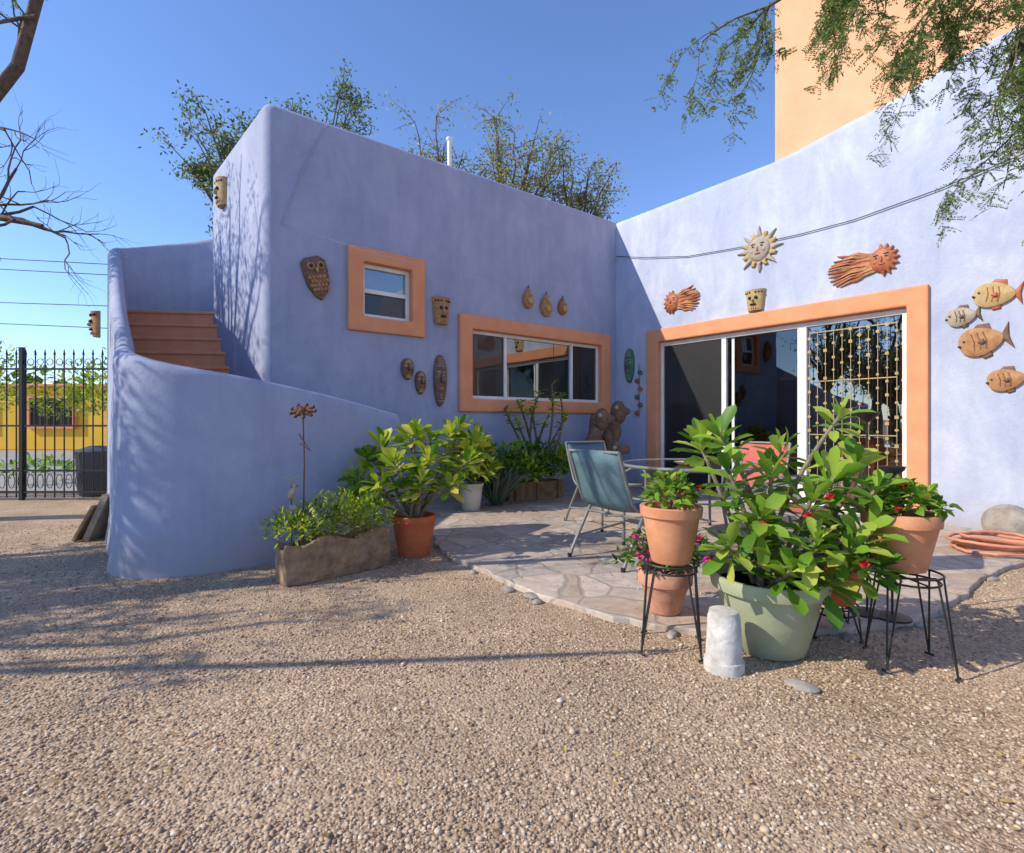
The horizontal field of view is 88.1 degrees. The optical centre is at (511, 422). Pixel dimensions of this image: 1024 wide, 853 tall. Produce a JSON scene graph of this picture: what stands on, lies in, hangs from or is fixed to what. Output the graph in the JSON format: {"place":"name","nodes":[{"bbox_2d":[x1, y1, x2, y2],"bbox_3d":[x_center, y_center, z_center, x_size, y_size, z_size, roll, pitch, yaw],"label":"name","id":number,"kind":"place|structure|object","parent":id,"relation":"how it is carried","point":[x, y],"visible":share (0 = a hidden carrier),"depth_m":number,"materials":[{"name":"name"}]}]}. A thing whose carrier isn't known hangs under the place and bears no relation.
{"place":"outdoors","nodes":[
{"label":"outdoors","id":0,"kind":"place"},
{"bbox_2d":[0,452,76,490],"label":"road","id":1,"kind":"structure","parent":0,"point":[58,455],"depth_m":10.89,"materials":[{"name":"grey asphalt"}]},
{"bbox_2d":[0,340,106,478],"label":"street shrubs","id":2,"kind":"object","parent":1,"relation":"on","point":[69,392],"visible":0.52,"depth_m":11.46,"materials":[{"name":"green plant"}]},
{"bbox_2d":[0,384,106,449],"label":"yellow house","id":3,"kind":"structure","parent":0,"point":[58,435],"depth_m":21.00,"materials":[{"name":"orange paint"}]},
{"bbox_2d":[27,396,76,428],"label":"windows","id":4,"kind":"structure","parent":3,"relation":"in","point":[30,416],"depth_m":20.95,"materials":[{"name":"paint"}]},
{"bbox_2d":[0,258,107,328],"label":"power lines","id":5,"kind":"object","parent":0,"point":[53,304],"depth_m":14.99,"materials":[{"name":"black metal"}]},
{"bbox_2d":[0,0,774,383],"label":"sky","id":6,"kind":"structure","parent":0,"point":[111,69],"materials":[{"name":"blue"}]},
{"bbox_2d":[0,450,1023,852],"bbox_3d":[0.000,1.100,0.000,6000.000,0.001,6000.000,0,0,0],"label":"ground","id":7,"kind":"structure","parent":0,"point":[36,512],"depth_m":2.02,"materials":[{"name":"beige gravel"}]},
{"bbox_2d":[0,366,104,383],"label":"background trees","id":8,"kind":"object","parent":7,"relation":"on","point":[32,378],"depth_m":34.81,"materials":[{"name":"green plant"}]},
{"bbox_2d":[0,347,106,499],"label":"iron fence","id":9,"kind":"object","parent":7,"relation":"on","point":[23,426],"visible":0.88,"depth_m":7.44,"materials":[{"name":"black metal"}]},
{"bbox_2d":[0,0,140,305],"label":"bare mesquite","id":10,"kind":"object","parent":7,"relation":"on","point":[14,69],"visible":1,"depth_m":3.05,"materials":[{"name":"brown plant"}]},
{"bbox_2d":[71,493,109,541],"bbox_3d":[-3.877,0.885,5.005,0.313,0.442,0.330,0,0,0],"label":"leaning board","id":11,"kind":"object","parent":7,"relation":"on","point":[93,525],"visible":0.69,"depth_m":4.87,"materials":[{"name":"brown wood"}]},
{"bbox_2d":[75,445,106,496],"bbox_3d":[-6.250,0.725,8.000,0.596,0.750,0.596,0,0,45],"label":"trash bin","id":12,"kind":"object","parent":7,"relation":"on","point":[88,458],"visible":0.59,"depth_m":7.77,"materials":[{"name":"paint"}]},
{"bbox_2d":[127,310,229,373],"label":"stairs","id":13,"kind":"structure","parent":7,"relation":"on","point":[187,339],"depth_m":6.88,"materials":[{"name":"wood"}]},
{"bbox_2d":[138,78,260,235],"bbox_3d":[-6.813,-3.357,12.380,3.455,8.929,3.474,0,0,-25],"label":"mesquite tree","id":14,"kind":"object","parent":7,"relation":"on","point":[204,171],"visible":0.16,"depth_m":11.99,"materials":[{"name":"green plant"}]},
{"bbox_2d":[105,238,399,578],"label":"stair wall","id":15,"kind":"structure","parent":7,"relation":"on","point":[201,463],"depth_m":3.98,"materials":[{"name":"blue paint"}]},
{"bbox_2d":[87,311,100,337],"bbox_3d":[-3.757,-0.880,4.751,0.098,0.220,0.187,0,0,-38],"label":"wall sconce","id":16,"kind":"object","parent":15,"relation":"attached to","point":[94,322],"depth_m":4.71,"materials":[{"name":"ceramic"}]},
{"bbox_2d":[264,51,379,135],"bbox_3d":[-5.059,-3.936,13.654,3.408,10.083,2.819,0,0,0],"label":"mesquite tree","id":17,"kind":"object","parent":7,"relation":"on","point":[354,106],"visible":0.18,"depth_m":13.31,"materials":[{"name":"green plant"}]},
{"bbox_2d":[253,486,399,586],"bbox_3d":[-1.312,0.791,3.854,0.481,0.626,1.029,0,0,45],"label":"planter trough","id":18,"kind":"object","parent":7,"relation":"on","point":[319,555],"visible":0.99,"depth_m":3.75,"materials":[{"name":"brown stone"}]},
{"bbox_2d":[283,475,300,541],"bbox_3d":[-1.546,0.609,3.716,0.130,0.482,0.045,0,0,13],"label":"bird garden stake","id":19,"kind":"object","parent":18,"relation":"in","point":[291,493],"visible":0.97,"depth_m":3.71,"materials":[{"name":"grey metal"}]},
{"bbox_2d":[289,403,316,542],"bbox_3d":[-1.468,0.356,3.720,0.193,0.988,0.087,0,0,0],"label":"metal flower stake","id":20,"kind":"object","parent":18,"relation":"in","point":[302,411],"visible":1,"depth_m":3.72,"materials":[{"name":"brown metal"}]},
{"bbox_2d":[332,414,493,557],"bbox_3d":[-0.823,0.514,4.413,1.338,1.173,0.808,0,0,0],"label":"potted plumeria","id":21,"kind":"object","parent":7,"relation":"on","point":[413,530],"visible":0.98,"depth_m":4.36,"materials":[{"name":"green plant"}]},
{"bbox_2d":[213,104,616,510],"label":"block wall","id":22,"kind":"structure","parent":7,"relation":"on","point":[276,320],"depth_m":6.52,"materials":[{"name":"blue paint"}]},
{"bbox_2d":[213,176,226,208],"bbox_3d":[-3.724,-2.920,6.721,0.132,0.340,0.275,0,0,-42],"label":"wall sconce","id":23,"kind":"object","parent":22,"relation":"attached to","point":[220,189],"depth_m":6.67,"materials":[{"name":"yellow ceramic"}]},
{"bbox_2d":[300,256,330,299],"bbox_3d":[-2.149,-1.605,5.861,0.280,0.490,0.123,-18,11,-36],"label":"owl plaque","id":24,"kind":"object","parent":22,"relation":"attached to","point":[314,269],"visible":1,"depth_m":5.84,"materials":[{"name":"brown ceramic"}]},
{"bbox_2d":[347,244,424,337],"bbox_3d":[-1.550,-1.565,6.472,1.000,0.990,0.205,0,0,-38],"label":"window surround","id":25,"kind":"object","parent":22,"relation":"attached to","point":[357,319],"visible":0.75,"depth_m":6.35,"materials":[{"name":"orange paint"}]},
{"bbox_2d":[365,289,405,298],"bbox_3d":[-1.558,-1.570,6.488,0.535,0.050,0.050,0,0,-38],"label":"window rail","id":26,"kind":"object","parent":25,"relation":"attached to","point":[383,293],"depth_m":6.47,"materials":[{"name":"white metal"}]},
{"bbox_2d":[364,264,408,321],"bbox_3d":[-1.562,-1.570,6.492,0.645,0.660,0.060,0,0,-38],"label":"window sash","id":27,"kind":"object","parent":25,"relation":"attached to","point":[394,271],"depth_m":6.56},
{"bbox_2d":[365,268,403,294],"bbox_3d":[-1.565,-1.570,6.495,0.535,0.550,0.001,0,0,-38],"label":"window pane","id":28,"kind":"object","parent":27,"relation":"in","point":[383,281],"visible":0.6,"depth_m":6.50,"materials":[{"name":"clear glass"}]},
{"bbox_2d":[365,293,404,318],"bbox_3d":[-1.557,-1.423,6.485,0.535,0.255,0.001,0,0,-38],"label":"window screen","id":29,"kind":"object","parent":27,"relation":"attached to","point":[379,305],"depth_m":6.48,"materials":[{"name":"grey"}]},
{"bbox_2d":[401,358,413,379],"bbox_3d":[-1.279,-0.660,6.548,0.170,0.270,0.103,0,0,-38],"label":"carved mask","id":30,"kind":"object","parent":22,"relation":"attached to","point":[407,368],"visible":1,"depth_m":6.53,"materials":[{"name":"brown wood"}]},
{"bbox_2d":[414,371,425,393],"bbox_3d":[-1.137,-0.500,6.658,0.150,0.300,0.104,0,0,-38],"label":"carved mask","id":31,"kind":"object","parent":22,"relation":"attached to","point":[420,381],"visible":1,"depth_m":6.64,"materials":[{"name":"beige wood"}]},
{"bbox_2d":[433,355,446,406],"bbox_3d":[-0.911,-0.540,6.830,0.190,0.680,0.108,0,0,-38],"label":"carved mask","id":32,"kind":"object","parent":22,"relation":"attached to","point":[439,378],"visible":1,"depth_m":6.81,"materials":[{"name":"brown wood"}]},
{"bbox_2d":[431,296,450,324],"bbox_3d":[-0.894,-1.440,6.830,0.264,0.340,0.128,0,0,-38],"label":"wall sconce","id":33,"kind":"object","parent":22,"relation":"attached to","point":[440,306],"depth_m":6.79,"materials":[{"name":"ceramic"}]},
{"bbox_2d":[446,136,452,165],"bbox_3d":[-0.980,-3.885,8.300,0.100,1.170,0.100,0,0,0],"label":"vent pipe","id":34,"kind":"object","parent":22,"relation":"attached to","point":[449,139],"visible":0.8,"depth_m":8.27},
{"bbox_2d":[522,286,533,308],"bbox_3d":[0.254,-1.836,7.737,0.198,0.332,0.103,0,0,-38],"label":"clay figure plaque","id":35,"kind":"object","parent":22,"relation":"attached to","point":[527,299],"visible":1,"depth_m":7.71,"materials":[{"name":"paint"}]},
{"bbox_2d":[458,313,610,413],"bbox_3d":[0.422,-0.797,8.001,2.970,1.315,0.205,0,0,-38],"label":"window surround","id":36,"kind":"object","parent":22,"relation":"attached to","point":[468,324],"visible":0.73,"depth_m":7.65,"materials":[{"name":"orange paint"}]},
{"bbox_2d":[473,330,597,402],"bbox_3d":[0.406,-0.790,8.018,2.565,0.960,0.060,0,0,-38],"label":"window sash","id":37,"kind":"object","parent":36,"relation":"in","point":[542,341],"depth_m":8.06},
{"bbox_2d":[473,334,502,396],"bbox_3d":[-0.340,-0.790,7.426,0.550,0.850,0.001,0,0,-38],"label":"window screen","id":38,"kind":"object","parent":37,"relation":"in","point":[487,365],"depth_m":7.42,"materials":[{"name":"glass"}]},
{"bbox_2d":[507,338,568,398],"bbox_3d":[0.403,-0.790,8.021,2.455,0.850,0.001,0,0,-38],"label":"window pane","id":39,"kind":"object","parent":37,"relation":"in","point":[529,367],"visible":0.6,"depth_m":7.98,"materials":[{"name":"clear glass"}]},
{"bbox_2d":[503,338,572,398],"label":"window mullions","id":40,"kind":"object","parent":37,"relation":"attached to","point":[505,369],"depth_m":8.21,"materials":[{"name":"white metal"}]},
{"bbox_2d":[573,346,594,399],"bbox_3d":[1.171,-0.790,8.598,0.535,0.850,0.001,0,0,-38],"label":"window screen","id":41,"kind":"object","parent":37,"relation":"in","point":[583,373],"depth_m":8.59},
{"bbox_2d":[540,292,551,316],"bbox_3d":[0.530,-1.778,7.951,0.224,0.376,0.103,0,0,-38],"label":"clay figure plaque","id":42,"kind":"object","parent":22,"relation":"attached to","point":[545,307],"visible":1,"depth_m":7.92,"materials":[{"name":"paint"}]},
{"bbox_2d":[557,296,567,314],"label":"clay figure plaque","id":43,"kind":"object","parent":22,"relation":"attached to","point":[562,308],"visible":1,"depth_m":8.13,"materials":[{"name":"red ceramic"}]},
{"bbox_2d":[589,413,595,427],"bbox_3d":[1.385,0.050,8.611,0.260,0.420,0.107,0,0,-38],"label":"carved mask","id":44,"kind":"object","parent":22,"relation":"attached to","point":[592,421],"visible":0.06,"depth_m":8.56,"materials":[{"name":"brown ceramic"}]},
{"bbox_2d":[382,87,505,178],"bbox_3d":[-2.117,-4.013,15.293,3.970,10.266,2.629,0,0,0],"label":"mesquite tree","id":45,"kind":"object","parent":7,"relation":"on","point":[437,157],"visible":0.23,"depth_m":15.08,"materials":[{"name":"green plant"}]},
{"bbox_2d":[469,569,476,574],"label":"edge stone","id":46,"kind":"object","parent":7,"relation":"on","point":[473,572],"visible":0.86,"depth_m":3.83,"materials":[{"name":"grey stone"}]},
{"bbox_2d":[503,586,514,592],"bbox_3d":[-0.018,1.094,3.450,0.076,0.042,0.081,0,0,0],"label":"edge stone","id":47,"kind":"object","parent":7,"relation":"on","point":[507,589],"visible":0.88,"depth_m":3.42,"materials":[{"name":"grey stone"}]},
{"bbox_2d":[432,77,599,199],"bbox_3d":[0.036,-4.155,15.360,4.360,10.560,3.321,0,0,36],"label":"mesquite tree","id":48,"kind":"object","parent":7,"relation":"on","point":[522,184],"visible":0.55,"depth_m":14.88,"materials":[{"name":"green plant"}]},
{"bbox_2d":[13,518,1023,852],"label":"fallen leaves","id":49,"kind":"object","parent":7,"relation":"on","point":[1007,800],"visible":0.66,"depth_m":1.73,"materials":[{"name":"brown plant"}]},
{"bbox_2d":[523,592,538,599],"bbox_3d":[0.120,1.090,3.320,0.075,0.047,0.114,0,0,-43],"label":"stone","id":50,"kind":"object","parent":7,"relation":"on","point":[531,595],"visible":0.84,"depth_m":3.29,"materials":[{"name":"grey stone"}]},
{"bbox_2d":[532,598,542,604],"bbox_3d":[0.157,1.094,3.218,0.066,0.042,0.066,0,0,0],"label":"edge stone","id":51,"kind":"object","parent":7,"relation":"on","point":[538,601],"visible":0.92,"depth_m":3.20,"materials":[{"name":"grey stone"}]},
{"bbox_2d":[533,129,629,221],"bbox_3d":[1.717,-3.530,15.525,3.106,9.322,2.629,0,0,0],"label":"mesquite tree","id":52,"kind":"object","parent":7,"relation":"on","point":[573,198],"visible":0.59,"depth_m":15.16,"materials":[{"name":"green plant"}]},
{"bbox_2d":[638,555,702,662],"bbox_3d":[0.775,0.884,2.580,0.303,0.418,0.303,0,0,16],"label":"plant stand","id":53,"kind":"object","parent":7,"relation":"on","point":[654,567],"visible":0.79,"depth_m":2.49,"materials":[{"name":"black metal"}]},
{"bbox_2d":[639,469,705,565],"bbox_3d":[0.775,0.448,2.587,0.307,0.455,0.326,0,0,-38],"label":"potted kalanchoe","id":54,"kind":"object","parent":53,"relation":"on","point":[671,528],"visible":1,"depth_m":2.49,"materials":[{"name":"ceramic"}]},
{"bbox_2d":[667,629,677,639],"bbox_3d":[0.827,1.094,2.725,0.055,0.042,0.109,0,0,25],"label":"edge stone","id":55,"kind":"object","parent":7,"relation":"on","point":[672,634],"visible":0.98,"depth_m":2.70,"materials":[{"name":"grey stone"}]},
{"bbox_2d":[703,605,744,677],"bbox_3d":[0.945,0.968,2.360,0.172,0.265,0.172,0,0,0],"label":"upturned bucket","id":56,"kind":"object","parent":7,"relation":"on","point":[723,655],"visible":1,"depth_m":2.30,"materials":[{"name":"white paint"}]},
{"bbox_2d":[670,395,909,661],"bbox_3d":[1.337,0.483,2.503,1.059,1.233,0.806,0,0,0],"label":"potted euphorbia","id":57,"kind":"object","parent":7,"relation":"on","point":[778,596],"visible":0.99,"depth_m":2.40,"materials":[{"name":"green plant"}]},
{"bbox_2d":[784,678,819,693],"bbox_3d":[1.200,1.092,2.191,0.135,0.041,0.085,0,0,40],"label":"stepping stone","id":58,"kind":"object","parent":7,"relation":"on","point":[800,685],"visible":1,"depth_m":2.17,"materials":[{"name":"grey stone"}]},
{"bbox_2d":[616,25,1023,529],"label":"wing wall","id":59,"kind":"structure","parent":7,"relation":"on","point":[976,420],"depth_m":5.83,"materials":[{"name":"blue paint"}]},
{"bbox_2d":[624,348,634,382],"bbox_3d":[1.909,-0.930,8.702,0.107,0.580,0.200,0,0,-38],"label":"green mask","id":60,"kind":"object","parent":59,"relation":"attached to","point":[629,363],"visible":1,"depth_m":8.67,"materials":[{"name":"ceramic"}]},
{"bbox_2d":[635,370,641,414],"bbox_3d":[2.044,-0.525,8.553,0.057,0.850,0.150,0,0,-38],"label":"hanging string ornament","id":61,"kind":"object","parent":59,"relation":"hanging from","point":[639,372],"visible":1,"depth_m":8.53,"materials":[{"name":"ceramic"}]},
{"bbox_2d":[282,121,1021,279],"bbox_3d":[2.791,-2.631,6.253,9.618,1.748,4.433,0,0,18],"label":"string cable","id":62,"kind":"object","parent":59,"relation":"attached to","point":[616,256],"visible":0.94,"depth_m":5.96,"materials":[{"name":"black metal"}]},
{"bbox_2d":[663,285,699,313],"bbox_3d":[2.529,-1.835,7.937,0.105,0.379,0.631,0,0,-38],"label":"streaming sun plaque","id":63,"kind":"object","parent":59,"relation":"attached to","point":[682,299],"visible":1,"depth_m":7.91,"materials":[{"name":"ceramic"}]},
{"bbox_2d":[745,288,765,311],"bbox_3d":[3.204,-1.620,7.011,0.132,0.270,0.275,0,0,-38],"label":"wall sconce","id":64,"kind":"object","parent":59,"relation":"attached to","point":[755,299],"depth_m":6.96,"materials":[{"name":"yellow ceramic"}]},
{"bbox_2d":[737,226,783,272],"bbox_3d":[3.259,-2.290,6.993,0.126,0.620,0.620,0,0,-38],"label":"sun face plaque","id":65,"kind":"object","parent":59,"relation":"attached to","point":[759,248],"visible":1,"depth_m":6.96,"materials":[{"name":"ceramic"}]},
{"bbox_2d":[646,284,929,510],"bbox_3d":[3.328,-0.102,7.044,0.210,2.705,3.640,0,0,-38],"label":"door surround","id":66,"kind":"object","parent":59,"relation":"attached to","point":[914,301],"visible":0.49,"depth_m":6.02,"materials":[{"name":"orange paint"}]},
{"bbox_2d":[661,308,906,513],"bbox_3d":[3.353,-0.090,7.053,0.080,2.310,3.225,0,0,-38],"label":"door sash","id":67,"kind":"object","parent":66,"relation":"in","point":[902,312],"depth_m":6.29,"materials":[{"name":"white metal"}]},
{"bbox_2d":[664,339,721,491],"bbox_3d":[2.677,-0.092,7.884,0.001,2.185,0.975,0,0,-38],"label":"screen door","id":68,"kind":"structure","parent":67,"relation":"in","point":[692,379],"depth_m":7.90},
{"bbox_2d":[727,329,796,500],"bbox_3d":[3.032,-0.092,7.467,0.001,2.185,2.068,0,0,-38],"label":"door glass","id":69,"kind":"object","parent":67,"relation":"in","point":[766,384],"visible":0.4,"depth_m":7.03,"materials":[{"name":"clear glass"}]},
{"bbox_2d":[722,327,807,497],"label":"door stiles","id":70,"kind":"object","parent":67,"relation":"attached to","point":[802,389],"depth_m":6.64,"materials":[{"name":"white metal"}]},
{"bbox_2d":[807,322,898,505],"bbox_3d":[3.959,-0.070,6.187,0.022,2.100,0.956,0,0,-38],"label":"door grille","id":71,"kind":"object","parent":67,"relation":"attached to","point":[859,334],"depth_m":6.18,"materials":[{"name":"gold metal"}]},
{"bbox_2d":[807,315,901,507],"bbox_3d":[3.989,-0.092,6.238,0.001,2.185,1.047,0,0,-38],"label":"door glass fixed","id":72,"kind":"object","parent":67,"relation":"in","point":[894,366],"depth_m":6.14,"materials":[{"name":"clear glass"}]},
{"bbox_2d":[827,243,899,287],"bbox_3d":[3.993,-1.798,6.049,0.105,0.379,0.731,0,-5,-38],"label":"streaming sun plaque","id":73,"kind":"object","parent":59,"relation":"attached to","point":[882,259],"visible":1,"depth_m":6.03,"materials":[{"name":"ceramic"}]},
{"bbox_2d":[775,0,1023,160],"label":"tower","id":74,"kind":"structure","parent":59,"relation":"on","point":[803,118],"depth_m":7.76,"materials":[{"name":"paint"}]},
{"bbox_2d":[945,304,982,327],"bbox_3d":[4.543,-1.070,5.334,0.073,0.239,0.289,0,-6,-38],"label":"fish plaque","id":75,"kind":"object","parent":59,"relation":"attached to","point":[963,316],"visible":1,"depth_m":5.33,"materials":[{"name":"ceramic"}]},
{"bbox_2d":[958,321,1014,358],"bbox_3d":[4.640,-0.802,5.208,0.073,0.353,0.411,0,-10,-38],"label":"fish plaque","id":76,"kind":"object","parent":59,"relation":"attached to","point":[985,340],"visible":1,"depth_m":5.21,"materials":[{"name":"ceramic"}]},
{"bbox_2d":[972,279,1023,310],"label":"fish plaque","id":77,"kind":"object","parent":59,"relation":"attached to","point":[995,294],"visible":1,"depth_m":5.13,"materials":[{"name":"yellow ceramic"}]},
{"bbox_2d":[986,366,1023,392],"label":"fish plaque","id":78,"kind":"object","parent":59,"relation":"attached to","point":[1008,379],"visible":1,"depth_m":5.07,"materials":[{"name":"ceramic"}]},
{"bbox_2d":[644,0,1023,247],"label":"overhanging mesquite","id":79,"kind":"object","parent":7,"relation":"on","point":[836,18],"visible":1,"depth_m":2.74,"materials":[{"name":"green plant"}]},
{"bbox_2d":[840,633,856,641],"bbox_3d":[1.710,1.094,2.687,0.075,0.042,0.084,0,0,0],"label":"edge stone","id":80,"kind":"object","parent":7,"relation":"on","point":[847,636],"visible":0.82,"depth_m":2.67,"materials":[{"name":"grey stone"}]},
{"bbox_2d":[862,568,961,681],"bbox_3d":[1.800,0.884,2.400,0.295,0.418,0.295,0,0,16],"label":"plant stand","id":81,"kind":"object","parent":7,"relation":"on","point":[929,579],"visible":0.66,"depth_m":2.32,"materials":[{"name":"black metal"}]},
{"bbox_2d":[854,474,963,573],"bbox_3d":[1.807,0.458,2.449,0.369,0.434,0.360,0,0,0],"label":"potted geranium","id":82,"kind":"object","parent":81,"relation":"on","point":[920,526],"visible":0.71,"depth_m":2.34,"materials":[{"name":"ceramic"}]},
{"bbox_2d":[913,621,926,627],"bbox_3d":[2.199,1.094,2.856,0.074,0.042,0.060,0,0,0],"label":"edge stone","id":83,"kind":"object","parent":7,"relation":"on","point":[919,624],"visible":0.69,"depth_m":2.84,"materials":[{"name":"grey stone"}]},
{"bbox_2d":[937,611,946,617],"bbox_3d":[2.424,1.094,3.010,0.105,0.043,0.065,0,0,-21],"label":"edge stone","id":84,"kind":"object","parent":7,"relation":"on","point":[940,614],"visible":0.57,"depth_m":2.98,"materials":[{"name":"grey stone"}]},
{"bbox_2d":[986,577,999,580],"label":"edge stone","id":85,"kind":"object","parent":7,"relation":"on","point":[992,579],"visible":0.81,"depth_m":3.66,"materials":[{"name":"grey stone"}]},
{"bbox_2d":[425,487,1023,636],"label":"flagstone patio","id":86,"kind":"structure","parent":0,"point":[615,598],"depth_m":4.05,"materials":[{"name":"beige stone"}]},
{"bbox_2d":[433,421,505,510],"bbox_3d":[-0.497,0.523,6.413,0.881,1.084,0.756,0,0,0],"label":"potted croton","id":87,"kind":"object","parent":86,"relation":"on","point":[472,498],"visible":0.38,"depth_m":6.31,"materials":[{"name":"plant"}]},
{"bbox_2d":[465,458,530,504],"bbox_3d":[-0.208,0.740,6.794,0.906,0.620,0.881,0,0,0],"label":"agave","id":88,"kind":"object","parent":86,"relation":"on","point":[501,487],"visible":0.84,"depth_m":6.62,"materials":[{"name":"green plant"}]},
{"bbox_2d":[492,379,571,501],"bbox_3d":[0.343,0.241,7.189,1.312,1.677,0.910,0,0,-36],"label":"wooden planter shrub","id":89,"kind":"object","parent":86,"relation":"on","point":[537,486],"visible":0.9,"depth_m":7.18,"materials":[{"name":"green plant"}]},
{"bbox_2d":[564,441,646,531],"bbox_3d":[0.967,0.639,5.574,0.600,0.864,0.701,0,0,-28],"label":"patio chair","id":90,"kind":"object","parent":86,"relation":"on","point":[593,445],"visible":0.33,"depth_m":5.71,"materials":[{"name":"fabric"}]},
{"bbox_2d":[585,401,630,467],"bbox_3d":[1.430,0.428,7.775,0.740,1.518,0.770,0,0,0],"label":"carved wood sculpture","id":91,"kind":"object","parent":86,"relation":"on","point":[607,424],"visible":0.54,"depth_m":7.75,"materials":[{"name":"brown wood"}]},
{"bbox_2d":[567,449,680,572],"bbox_3d":[0.871,0.639,4.164,0.702,0.864,0.600,0,0,-37],"label":"patio chair","id":92,"kind":"object","parent":86,"relation":"on","point":[601,478],"visible":0.8,"depth_m":4.00,"materials":[{"name":"fabric"}]},
{"bbox_2d":[603,528,716,615],"bbox_3d":[0.847,0.801,2.966,0.528,0.517,0.496,0,0,42],"label":"potted petunia","id":93,"kind":"object","parent":86,"relation":"on","point":[668,596],"visible":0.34,"depth_m":2.89,"materials":[{"name":"ceramic"}]},
{"bbox_2d":[623,458,772,536],"bbox_3d":[1.620,0.706,4.720,1.272,0.726,1.272,0,0,0],"label":"glass table","id":94,"kind":"object","parent":86,"relation":"on","point":[652,466],"visible":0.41,"depth_m":4.54,"materials":[{"name":"white"}]},
{"bbox_2d":[708,441,792,525],"bbox_3d":[2.471,0.639,5.468,0.702,0.864,0.600,0,0,-41],"label":"patio chair","id":95,"kind":"object","parent":86,"relation":"on","point":[752,455],"visible":0.17,"depth_m":5.67,"materials":[{"name":"fabric"}]},
{"bbox_2d":[750,467,864,556],"bbox_3d":[2.221,0.639,3.932,0.702,0.864,0.600,0,0,41],"label":"patio chair","id":96,"kind":"object","parent":86,"relation":"on","point":[798,511],"visible":0.16,"depth_m":3.91,"materials":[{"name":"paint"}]},
{"bbox_2d":[812,603,864,643],"bbox_3d":[1.660,1.014,2.750,0.249,0.158,0.249,0,0,17],"label":"plant stand","id":97,"kind":"object","parent":86,"relation":"on","point":[849,610],"visible":0.33,"depth_m":2.66,"materials":[{"name":"black metal"}]},
{"bbox_2d":[797,521,883,606],"bbox_3d":[1.665,0.703,2.740,0.418,0.454,0.394,0,0,9],"label":"potted begonia","id":98,"kind":"object","parent":97,"relation":"on","point":[839,601],"visible":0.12,"depth_m":2.66,"materials":[{"name":"ceramic"}]},
{"bbox_2d":[850,411,880,618],"bbox_3d":[1.980,0.502,2.950,0.180,1.125,0.180,0,0,0],"label":"metal dish stand","id":99,"kind":"object","parent":86,"relation":"on","point":[866,417],"visible":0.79,"depth_m":2.93,"materials":[{"name":"black metal"}]},
{"bbox_2d":[879,465,912,623],"bbox_3d":[2.070,0.652,2.880,0.180,0.825,0.180,0,0,0],"label":"metal dish stand","id":100,"kind":"object","parent":86,"relation":"on","point":[901,618],"visible":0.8,"depth_m":2.85,"materials":[{"name":"black metal"}]},
{"bbox_2d":[945,530,1023,556],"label":"garden hose","id":101,"kind":"object","parent":86,"relation":"on","point":[966,540],"visible":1,"depth_m":4.33,"materials":[{"name":"orange rubber"}]},
{"bbox_2d":[981,504,1023,536],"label":"boulder","id":102,"kind":"object","parent":86,"relation":"on","point":[1006,517],"visible":0.63,"depth_m":4.94,"materials":[{"name":"beige stone"}]}
]}

